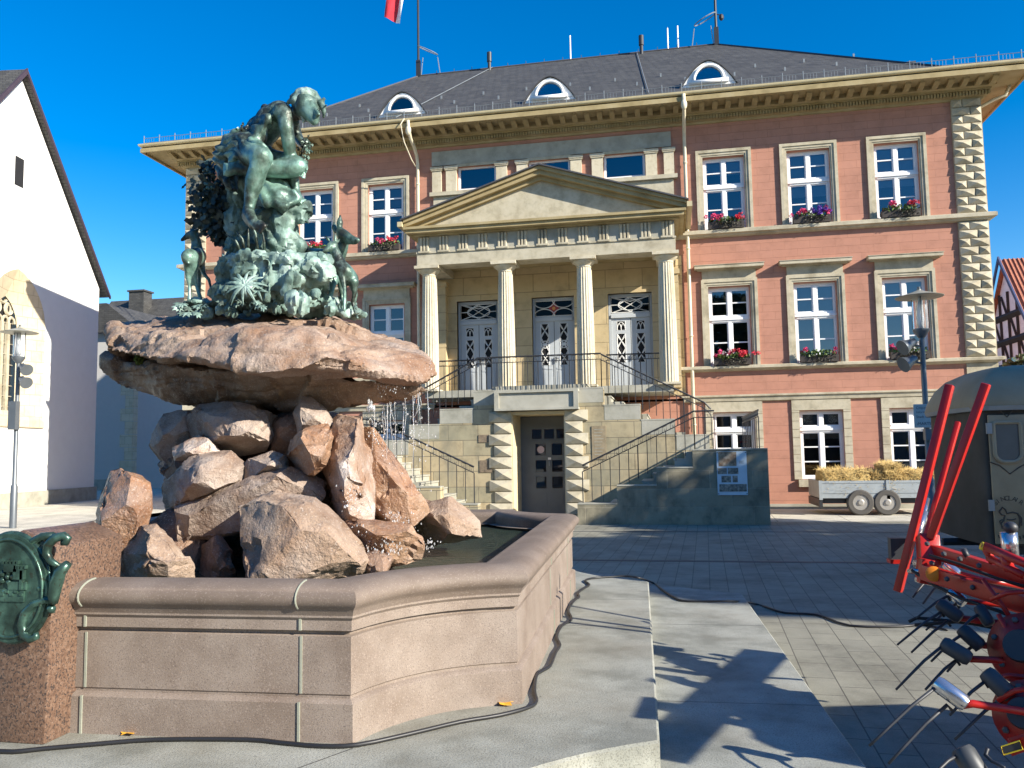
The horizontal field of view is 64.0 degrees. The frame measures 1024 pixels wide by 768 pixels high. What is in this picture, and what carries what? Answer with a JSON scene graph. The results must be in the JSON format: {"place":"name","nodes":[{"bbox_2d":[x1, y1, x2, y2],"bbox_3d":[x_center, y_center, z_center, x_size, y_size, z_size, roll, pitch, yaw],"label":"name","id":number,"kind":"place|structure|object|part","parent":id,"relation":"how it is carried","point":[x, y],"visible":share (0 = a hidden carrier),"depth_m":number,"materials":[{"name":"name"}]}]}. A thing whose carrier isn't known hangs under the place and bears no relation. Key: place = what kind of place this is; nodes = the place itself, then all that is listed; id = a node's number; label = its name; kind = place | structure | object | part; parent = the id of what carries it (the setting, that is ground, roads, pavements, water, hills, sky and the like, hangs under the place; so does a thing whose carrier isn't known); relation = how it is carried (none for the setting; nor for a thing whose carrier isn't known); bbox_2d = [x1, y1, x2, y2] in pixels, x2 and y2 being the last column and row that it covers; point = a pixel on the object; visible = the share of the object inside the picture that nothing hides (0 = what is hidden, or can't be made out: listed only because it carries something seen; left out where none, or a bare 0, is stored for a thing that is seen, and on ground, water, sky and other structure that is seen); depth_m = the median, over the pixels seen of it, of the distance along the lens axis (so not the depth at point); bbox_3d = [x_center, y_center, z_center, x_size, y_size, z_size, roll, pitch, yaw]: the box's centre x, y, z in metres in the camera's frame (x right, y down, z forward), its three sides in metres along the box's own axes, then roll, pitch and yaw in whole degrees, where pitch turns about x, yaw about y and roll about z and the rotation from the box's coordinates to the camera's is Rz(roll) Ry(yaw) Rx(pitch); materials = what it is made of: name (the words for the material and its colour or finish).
{"place":"outdoors","nodes":[
{"label":"outdoors","id":0,"kind":"place"},
{"bbox_2d":[0,68,110,508],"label":"church","id":1,"kind":"structure","parent":0,"point":[53,287],"depth_m":31.89,"materials":[{"name":"paint"}]},
{"bbox_2d":[14,155,23,187],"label":"slit window","id":2,"kind":"structure","parent":1,"relation":"in","point":[19,162],"depth_m":30.56,"materials":[{"name":"grey glass"}]},
{"bbox_2d":[0,269,44,427],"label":"church window","id":3,"kind":"structure","parent":1,"relation":"in","point":[16,287],"depth_m":30.99,"materials":[{"name":"stone"}]},
{"bbox_2d":[110,289,183,316],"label":"slate roof house","id":4,"kind":"structure","parent":0,"point":[141,300],"depth_m":61.83,"materials":[{"name":"grey stone"}]},
{"bbox_2d":[0,488,926,533],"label":"pavement","id":5,"kind":"structure","parent":0,"point":[40,516],"depth_m":22.64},
{"bbox_2d":[0,325,38,527],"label":"street lamp","id":6,"kind":"object","parent":5,"relation":"on","point":[19,333],"visible":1,"depth_m":20.91,"materials":[{"name":"grey metal"}]},
{"bbox_2d":[7,401,19,429],"bbox_3d":[-12.705,0.803,20.912,0.220,0.722,0.140,-2,-5,11],"label":"junction box","id":7,"kind":"object","parent":6,"relation":"attached to","point":[13,414],"visible":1,"depth_m":20.85,"materials":[{"name":"grey metal"}]},
{"bbox_2d":[94,303,181,489],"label":"church annex","id":8,"kind":"object","parent":5,"relation":"on","point":[127,419],"visible":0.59,"depth_m":45.69,"materials":[{"name":"paint"}]},
{"bbox_2d":[362,352,770,524],"bbox_3d":[0.816,1.320,22.112,11.080,4.449,5.120,-2,-5,11],"label":"entrance stair","id":9,"kind":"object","parent":5,"relation":"on","point":[623,463],"visible":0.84,"depth_m":21.15,"materials":[{"name":"grey stone"}]},
{"bbox_2d":[529,426,565,513],"bbox_3d":[1.035,2.353,22.451,1.115,2.400,0.080,-2,-5,11],"label":"basement door","id":10,"kind":"structure","parent":9,"relation":"in","point":[549,499],"depth_m":22.46,"materials":[{"name":"grey wood"}]},
{"bbox_2d":[716,451,747,494],"bbox_3d":[4.996,2.023,18.619,0.660,0.990,0.038,-2,-5,11],"label":"information board","id":11,"kind":"object","parent":9,"relation":"attached to","point":[731,472],"visible":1,"depth_m":18.61,"materials":[{"name":"paper"}]},
{"bbox_2d":[573,531,941,532],"bbox_3d":[18.624,2.617,14.264,49.000,0.025,0.080,-2,-5,11],"label":"slot drain","id":12,"kind":"object","parent":5,"relation":"in","point":[676,531],"depth_m":17.22,"materials":[{"name":"grey metal"}]},
{"bbox_2d":[572,559,1015,564],"bbox_3d":[17.734,2.248,9.705,49.000,0.025,0.130,-2,-5,11],"label":"slot drain","id":13,"kind":"object","parent":5,"relation":"in","point":[733,561],"depth_m":12.45,"materials":[{"name":"grey metal"}]},
{"bbox_2d":[808,479,919,514],"bbox_3d":[10.075,2.880,21.139,4.373,0.874,1.790,-2,-5,11],"label":"flatbed trailer","id":14,"kind":"object","parent":5,"relation":"on","point":[862,497],"visible":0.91,"depth_m":20.50,"materials":[{"name":"metal"}]},
{"bbox_2d":[813,465,871,493],"bbox_3d":[8.537,2.517,21.199,1.377,0.908,1.353,-2,-5,11],"label":"straw bale","id":15,"kind":"object","parent":14,"relation":"on","point":[824,473],"visible":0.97,"depth_m":20.75},
{"bbox_2d":[865,467,885,480],"bbox_3d":[9.280,2.514,21.086,0.627,0.853,1.297,-2,-5,11],"label":"straw bale","id":16,"kind":"object","parent":14,"relation":"on","point":[875,474],"visible":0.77,"depth_m":20.61},
{"bbox_2d":[869,459,904,492],"bbox_3d":[9.622,2.398,20.999,0.685,0.994,1.355,-2,-5,11],"label":"straw bale","id":17,"kind":"object","parent":14,"relation":"on","point":[892,470],"visible":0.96,"depth_m":20.51},
{"bbox_2d":[901,466,922,484],"bbox_3d":[10.114,2.514,20.930,0.787,0.893,1.346,-2,-5,11],"label":"straw bale","id":18,"kind":"object","parent":14,"relation":"on","point":[909,473],"visible":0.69,"depth_m":20.46},
{"bbox_2d":[0,0,1023,303],"label":"sky","id":19,"kind":"structure","parent":0,"point":[107,76],"materials":[{"name":"blue"}]},
{"bbox_2d":[571,522,1023,767],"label":"ground","id":20,"kind":"structure","parent":0,"point":[853,678],"depth_m":8.66,"materials":[{"name":"grey stone"}]},
{"bbox_2d":[0,575,947,753],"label":"cable","id":21,"kind":"object","parent":20,"relation":"on","point":[261,740],"visible":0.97,"depth_m":4.06,"materials":[{"name":"black plastic"}]},
{"bbox_2d":[138,0,1023,508],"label":"town hall","id":22,"kind":"structure","parent":20,"relation":"on","point":[550,208],"depth_m":23.89,"materials":[{"name":"pink paint"}]},
{"bbox_2d":[307,241,325,248],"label":"flower box","id":23,"kind":"object","parent":22,"relation":"on","point":[315,245],"visible":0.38,"depth_m":26.36,"materials":[{"name":"pink plant"}]},
{"bbox_2d":[298,181,338,243],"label":"window","id":24,"kind":"structure","parent":22,"relation":"in","point":[325,205],"depth_m":26.81,"materials":[{"name":"stone"}]},
{"bbox_2d":[327,286,338,296],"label":"window","id":25,"kind":"structure","parent":22,"relation":"in","point":[336,292],"depth_m":26.30,"materials":[{"name":"stone"}]},
{"bbox_2d":[367,235,400,251],"bbox_3d":[-4.067,-4.452,25.980,1.088,0.507,0.360,-2,-5,11],"label":"flower box","id":26,"kind":"object","parent":22,"relation":"on","point":[383,245],"visible":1,"depth_m":25.90,"materials":[{"name":"multicoloured plant"}]},
{"bbox_2d":[361,175,409,252],"bbox_3d":[-4.022,-5.412,26.341,1.592,2.426,0.340,-2,-5,11],"label":"window","id":27,"kind":"structure","parent":22,"relation":"in","point":[387,197],"depth_m":26.36,"materials":[{"name":"wood"}]},
{"bbox_2d":[358,282,416,341],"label":"window","id":28,"kind":"structure","parent":22,"relation":"in","point":[398,292],"depth_m":25.97,"materials":[{"name":"stone"}]},
{"bbox_2d":[363,410,411,439],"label":"window","id":29,"kind":"structure","parent":22,"relation":"in","point":[377,413],"depth_m":25.69,"materials":[{"name":"stone"}]},
{"bbox_2d":[384,0,402,22],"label":"flag","id":30,"kind":"object","parent":22,"relation":"hanging from","point":[393,9],"visible":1,"depth_m":35.33,"materials":[{"name":"red fabric"}]},
{"bbox_2d":[457,161,495,189],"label":"window","id":31,"kind":"structure","parent":22,"relation":"in","point":[492,162],"depth_m":25.85,"materials":[{"name":"stone"}]},
{"bbox_2d":[458,301,497,389],"bbox_3d":[-1.019,-1.123,25.473,1.300,2.900,0.132,-2,-5,11],"label":"door","id":32,"kind":"structure","parent":22,"relation":"in","point":[477,321],"depth_m":25.50,"materials":[{"name":"white wood"}]},
{"bbox_2d":[527,155,569,169],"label":"window","id":33,"kind":"structure","parent":22,"relation":"in","point":[563,156],"depth_m":25.37,"materials":[{"name":"stone"}]},
{"bbox_2d":[533,297,575,384],"bbox_3d":[1.297,-1.198,25.027,1.306,2.900,0.132,-2,-5,11],"label":"door","id":34,"kind":"structure","parent":22,"relation":"in","point":[550,315],"depth_m":25.05,"materials":[{"name":"white wood"}]},
{"bbox_2d":[603,148,644,178],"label":"window","id":35,"kind":"structure","parent":22,"relation":"in","point":[634,150],"depth_m":24.95,"materials":[{"name":"stone"}]},
{"bbox_2d":[608,293,653,385],"bbox_3d":[3.574,-1.271,24.589,1.300,2.900,0.132,-2,-5,11],"label":"door","id":36,"kind":"structure","parent":22,"relation":"in","point":[637,307],"depth_m":24.61,"materials":[{"name":"white wood"}]},
{"bbox_2d":[704,212,744,229],"bbox_3d":[6.207,-4.781,23.992,1.187,0.500,0.368,-2,-5,11],"label":"flower box","id":37,"kind":"object","parent":22,"relation":"on","point":[727,222],"visible":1,"depth_m":23.93,"materials":[{"name":"multicoloured plant"}]},
{"bbox_2d":[695,147,753,229],"bbox_3d":[6.295,-5.743,24.354,1.592,2.426,0.340,-2,-5,11],"label":"window","id":38,"kind":"structure","parent":22,"relation":"in","point":[721,167],"depth_m":24.35,"materials":[{"name":"wood"}]},
{"bbox_2d":[693,261,764,365],"bbox_3d":[6.355,-2.009,23.887,1.992,2.945,0.500,-2,-5,11],"label":"window","id":39,"kind":"structure","parent":22,"relation":"in","point":[729,274],"depth_m":23.98,"materials":[{"name":"stone"}]},
{"bbox_2d":[705,401,763,448],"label":"window","id":40,"kind":"structure","parent":22,"relation":"in","point":[747,406],"depth_m":23.72,"materials":[{"name":"stone"}]},
{"bbox_2d":[713,348,759,365],"bbox_3d":[6.472,-0.783,23.619,1.345,0.502,0.354,-2,-5,11],"label":"flower box","id":41,"kind":"object","parent":22,"relation":"on","point":[729,357],"visible":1,"depth_m":23.58,"materials":[{"name":"multicoloured plant"}]},
{"bbox_2d":[779,139,840,224],"bbox_3d":[8.643,-5.818,23.902,1.592,2.426,0.340,-2,-5,11],"label":"window","id":42,"kind":"structure","parent":22,"relation":"in","point":[802,174],"depth_m":23.92,"materials":[{"name":"stone"}]},
{"bbox_2d":[789,204,831,223],"bbox_3d":[8.563,-4.860,23.543,1.206,0.502,0.367,-2,-5,11],"label":"flower box","id":43,"kind":"object","parent":22,"relation":"on","point":[816,216],"visible":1,"depth_m":23.48,"materials":[{"name":"multicoloured plant"}]},
{"bbox_2d":[778,256,852,362],"bbox_3d":[8.710,-2.082,23.469,1.992,2.945,0.570,-2,-5,11],"label":"window","id":44,"kind":"structure","parent":22,"relation":"in","point":[811,307],"depth_m":23.58,"materials":[{"name":"stone"}]},
{"bbox_2d":[800,346,838,362],"bbox_3d":[8.688,-0.835,23.192,1.040,0.457,0.355,-2,-5,11],"label":"flower box","id":45,"kind":"object","parent":22,"relation":"on","point":[807,357],"visible":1,"depth_m":23.14,"materials":[{"name":"green plant"}]},
{"bbox_2d":[791,399,853,486],"bbox_3d":[8.779,1.666,23.203,1.592,2.450,0.330,-2,-5,11],"label":"window","id":46,"kind":"structure","parent":22,"relation":"in","point":[822,404],"depth_m":23.25,"materials":[{"name":"stone"}]},
{"bbox_2d":[865,132,930,218],"bbox_3d":[10.990,-5.894,23.450,1.592,2.426,0.340,-2,-5,11],"label":"window","id":47,"kind":"structure","parent":22,"relation":"in","point":[895,166],"depth_m":23.46,"materials":[{"name":"wood"}]},
{"bbox_2d":[880,199,920,218],"bbox_3d":[10.949,-4.928,23.088,1.045,0.523,0.370,-2,-5,11],"label":"flower box","id":48,"kind":"object","parent":22,"relation":"on","point":[895,211],"visible":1,"depth_m":23.04,"materials":[{"name":"multicoloured plant"}]},
{"bbox_2d":[866,251,943,359],"bbox_3d":[11.057,-2.157,23.017,1.992,2.945,0.570,-2,-5,11],"label":"window","id":49,"kind":"structure","parent":22,"relation":"in","point":[894,324],"depth_m":23.12,"materials":[{"name":"stone"}]},
{"bbox_2d":[880,397,930,468],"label":"window","id":50,"kind":"structure","parent":22,"relation":"in","point":[898,402],"depth_m":22.84,"materials":[{"name":"wood"}]},
{"bbox_2d":[889,341,930,359],"bbox_3d":[11.023,-0.931,22.754,1.066,0.499,0.364,-2,-5,11],"label":"flower box","id":51,"kind":"object","parent":22,"relation":"on","point":[895,355],"visible":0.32,"depth_m":22.70,"materials":[{"name":"green plant"}]},
{"bbox_2d":[582,572,865,767],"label":"granite step","id":52,"kind":"object","parent":20,"relation":"on","point":[733,690],"visible":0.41,"depth_m":5.18,"materials":[{"name":"grey stone"}]},
{"bbox_2d":[0,571,660,767],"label":"granite step","id":53,"kind":"object","parent":52,"relation":"on","point":[595,706],"visible":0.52,"depth_m":4.12,"materials":[{"name":"grey stone"}]},
{"bbox_2d":[0,521,121,743],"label":"granite pillar","id":54,"kind":"structure","parent":53,"relation":"on","point":[37,684],"depth_m":4.14,"materials":[{"name":"stone"}]},
{"bbox_2d":[0,531,71,643],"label":"bronze crest","id":55,"kind":"object","parent":54,"relation":"attached to","point":[33,572],"visible":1,"depth_m":4.07,"materials":[{"name":"green metal"}]},
{"bbox_2d":[69,509,578,743],"bbox_3d":[-1.932,1.625,6.889,4.869,0.777,5.550,-2,-5,11],"label":"fountain basin","id":56,"kind":"object","parent":53,"relation":"on","point":[353,659],"visible":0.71,"depth_m":4.21,"materials":[{"name":"beige stone"}]},
{"bbox_2d":[195,526,529,577],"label":"water","id":57,"kind":"structure","parent":56,"relation":"in","point":[492,542],"depth_m":6.75,"materials":[{"name":"green liquid"}]},
{"bbox_2d":[96,468,152,576],"bbox_3d":[-2.620,0.973,5.507,0.324,0.817,0.776,2,-6,-30],"label":"boulder","id":58,"kind":"object","parent":57,"relation":"in","point":[125,507],"visible":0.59,"depth_m":5.28,"materials":[{"name":"brown stone"}]},
{"bbox_2d":[123,524,194,577],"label":"boulder","id":59,"kind":"object","parent":57,"relation":"in","point":[151,550],"visible":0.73,"depth_m":5.08,"materials":[{"name":"brown stone"}]},
{"bbox_2d":[149,508,206,570],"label":"boulder","id":60,"kind":"object","parent":57,"relation":"in","point":[165,520],"visible":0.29,"depth_m":5.83,"materials":[{"name":"brown stone"}]},
{"bbox_2d":[162,450,244,509],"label":"boulder","id":61,"kind":"object","parent":60,"relation":"on","point":[192,477],"visible":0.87,"depth_m":5.77,"materials":[{"name":"beige stone"}]},
{"bbox_2d":[149,410,191,463],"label":"boulder","id":62,"kind":"object","parent":61,"relation":"on","point":[170,432],"visible":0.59,"depth_m":6.36,"materials":[{"name":"grey stone"}]},
{"bbox_2d":[158,457,182,478],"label":"boulder","id":63,"kind":"object","parent":61,"relation":"on","point":[169,468],"visible":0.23,"depth_m":6.35,"materials":[{"name":"grey stone"}]},
{"bbox_2d":[172,435,220,460],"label":"boulder","id":64,"kind":"object","parent":61,"relation":"on","point":[194,445],"visible":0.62,"depth_m":6.00,"materials":[{"name":"beige stone"}]},
{"bbox_2d":[186,401,278,456],"bbox_3d":[-2.199,0.362,6.480,0.703,0.430,1.200,0,-5,-13],"label":"boulder","id":65,"kind":"object","parent":61,"relation":"on","point":[239,429],"visible":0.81,"depth_m":6.12,"materials":[{"name":"brown stone"}]},
{"bbox_2d":[174,466,326,541],"bbox_3d":[-1.931,0.879,6.027,1.334,0.546,0.755,-2,-5,11],"label":"boulder","id":66,"kind":"object","parent":60,"relation":"on","point":[209,516],"visible":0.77,"depth_m":5.71,"materials":[{"name":"stone"}]},
{"bbox_2d":[244,451,288,478],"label":"boulder","id":67,"kind":"object","parent":66,"relation":"on","point":[267,461],"visible":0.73,"depth_m":5.81,"materials":[{"name":"beige stone"}]},
{"bbox_2d":[286,423,333,475],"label":"boulder","id":68,"kind":"object","parent":66,"relation":"on","point":[308,451],"visible":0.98,"depth_m":5.64,"materials":[{"name":"stone"}]},
{"bbox_2d":[269,411,296,455],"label":"boulder","id":69,"kind":"object","parent":68,"relation":"on","point":[284,428],"visible":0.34,"depth_m":6.17,"materials":[{"name":"brown stone"}]},
{"bbox_2d":[292,395,332,432],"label":"boulder","id":70,"kind":"object","parent":68,"relation":"on","point":[309,411],"visible":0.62,"depth_m":5.96,"materials":[{"name":"brown stone"}]},
{"bbox_2d":[199,535,235,577],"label":"boulder","id":71,"kind":"object","parent":57,"relation":"in","point":[217,558],"visible":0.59,"depth_m":5.51,"materials":[{"name":"brown stone"}]},
{"bbox_2d":[161,411,376,555],"bbox_3d":[-2.156,0.901,7.186,2.439,1.380,1.278,-2,-5,11],"label":"boulder","id":72,"kind":"object","parent":57,"relation":"in","point":[233,543],"visible":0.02,"depth_m":6.63,"materials":[{"name":"brown stone"}]},
{"bbox_2d":[99,313,436,413],"bbox_3d":[-2.236,-0.292,7.090,3.749,1.225,2.036,-4,-6,34],"label":"rock slab","id":73,"kind":"object","parent":72,"relation":"on","point":[276,364],"visible":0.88,"depth_m":6.21,"materials":[{"name":"stone"}]},
{"bbox_2d":[133,355,143,365],"bbox_3d":[-2.997,-0.198,6.590,0.072,0.104,0.112,-2,-5,11],"label":"moss","id":74,"kind":"object","parent":73,"relation":"attached to","point":[138,359],"visible":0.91,"depth_m":6.56,"materials":[{"name":"green plant"}]},
{"bbox_2d":[172,175,367,320],"bbox_3d":[-1.979,-1.223,6.903,1.738,1.545,1.035,-3,-5,20],"label":"bronze rock","id":75,"kind":"object","parent":73,"relation":"on","point":[273,268],"visible":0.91,"depth_m":6.65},
{"bbox_2d":[181,228,211,299],"bbox_3d":[-2.756,-1.060,7.175,0.268,0.744,0.538,1,-5,-22],"label":"bronze doe","id":76,"kind":"object","parent":75,"relation":"on","point":[193,258],"visible":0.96,"depth_m":7.01,"materials":[{"name":"green metal"}]},
{"bbox_2d":[181,154,233,247],"bbox_3d":[-2.636,-1.605,7.389,0.627,0.905,0.444,0,-5,-16],"label":"bronze shrub","id":77,"kind":"object","parent":75,"relation":"on","point":[211,206],"visible":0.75,"depth_m":7.29,"materials":[{"name":"green metal"}]},
{"bbox_2d":[212,87,326,233],"bbox_3d":[-2.029,-1.827,6.958,1.042,1.324,0.653,-5,-6,40],"label":"bronze woman statue","id":78,"kind":"object","parent":75,"relation":"on","point":[259,162],"visible":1,"depth_m":6.83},
{"bbox_2d":[304,215,359,300],"bbox_3d":[-1.558,-1.003,6.935,0.260,0.792,0.806,3,-6,-40],"label":"bronze deer","id":79,"kind":"object","parent":75,"relation":"on","point":[345,237],"visible":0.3,"depth_m":6.80},
{"bbox_2d":[322,234,358,318],"bbox_3d":[-1.378,-0.878,6.651,0.304,0.711,0.182,2,-6,-33],"label":"bronze fawn","id":80,"kind":"object","parent":75,"relation":"on","point":[347,275],"visible":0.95,"depth_m":6.62,"materials":[{"name":"green metal"}]},
{"bbox_2d":[238,489,368,578],"bbox_3d":[-1.396,1.051,5.495,0.815,0.715,1.403,0,-5,-15],"label":"boulder","id":81,"kind":"object","parent":57,"relation":"in","point":[283,534],"visible":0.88,"depth_m":4.92,"materials":[{"name":"brown stone"}]},
{"bbox_2d":[365,550,394,573],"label":"boulder","id":82,"kind":"object","parent":57,"relation":"in","point":[379,561],"visible":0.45,"depth_m":5.11,"materials":[{"name":"stone"}]},
{"bbox_2d":[344,518,424,565],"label":"boulder","id":83,"kind":"object","parent":57,"relation":"in","point":[413,543],"visible":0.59,"depth_m":5.37,"materials":[{"name":"brown stone"}]},
{"bbox_2d":[323,414,375,520],"bbox_3d":[-1.182,0.619,5.962,0.376,0.816,1.051,0,-5,-9],"label":"boulder","id":84,"kind":"object","parent":83,"relation":"on","point":[351,457],"visible":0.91,"depth_m":5.67,"materials":[{"name":"beige stone"}]},
{"bbox_2d":[336,360,440,558],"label":"water drops","id":85,"kind":"object","parent":83,"relation":"on","point":[370,406],"visible":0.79,"depth_m":6.09,"materials":[{"name":"white"}]},
{"bbox_2d":[364,426,429,526],"bbox_3d":[-0.910,0.729,6.409,0.513,0.810,0.914,0,-5,-9],"label":"boulder","id":86,"kind":"object","parent":83,"relation":"on","point":[395,489],"visible":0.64,"depth_m":6.02,"materials":[{"name":"stone"}]},
{"bbox_2d":[414,496,481,546],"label":"boulder","id":87,"kind":"object","parent":57,"relation":"in","point":[448,519],"visible":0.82,"depth_m":6.23,"materials":[{"name":"brown stone"}]},
{"bbox_2d":[499,701,512,705],"bbox_3d":[-0.044,1.774,4.567,0.103,0.013,0.072,-2,-5,11],"label":"leaf","id":88,"kind":"object","parent":53,"relation":"on","point":[507,703],"visible":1,"depth_m":4.55,"materials":[{"name":"yellow plant"}]},
{"bbox_2d":[895,287,944,534],"bbox_3d":[7.941,0.498,15.785,0.926,4.800,0.880,-2,-5,11],"label":"street lamp","id":89,"kind":"object","parent":20,"relation":"on","point":[918,298],"visible":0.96,"depth_m":15.80,"materials":[{"name":"grey metal"}]},
{"bbox_2d":[913,404,930,427],"bbox_3d":[7.943,0.606,15.616,0.542,0.452,0.033,-2,-5,11],"label":"direction sign","id":90,"kind":"object","parent":89,"relation":"attached to","point":[921,420],"visible":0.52,"depth_m":15.63,"materials":[{"name":"blue metal"}]},
{"bbox_2d":[923,429,931,439],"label":"control box","id":91,"kind":"object","parent":89,"relation":"attached to","point":[927,434],"visible":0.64,"depth_m":15.56,"materials":[{"name":"metal"}]},
{"bbox_2d":[868,383,1023,767],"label":"hay tedder","id":92,"kind":"object","parent":20,"relation":"on","point":[1003,645],"visible":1,"depth_m":4.62,"materials":[{"name":"red metal"}]},
{"bbox_2d":[925,365,1023,554],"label":"horse trailer","id":93,"kind":"object","parent":20,"relation":"on","point":[986,502],"visible":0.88,"depth_m":9.18,"materials":[{"name":"metal"}]},
{"bbox_3d":[5.792,0.958,8.977,1.103,1.579,0.065,-2,-5,11],"label":"door","id":94,"kind":"part","parent":93,"relation":"part of","materials":[{"name":"metal"}]},
{"bbox_2d":[1002,353,1023,365],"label":"shrub","id":95,"kind":"object","parent":20,"relation":"on","point":[1020,361],"visible":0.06,"depth_m":27.21,"materials":[{"name":"green plant"}]},
{"bbox_2d":[993,256,1023,366],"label":"half timbered house","id":96,"kind":"structure","parent":0,"point":[1009,306],"depth_m":42.14,"materials":[{"name":"white paint"}]}
]}

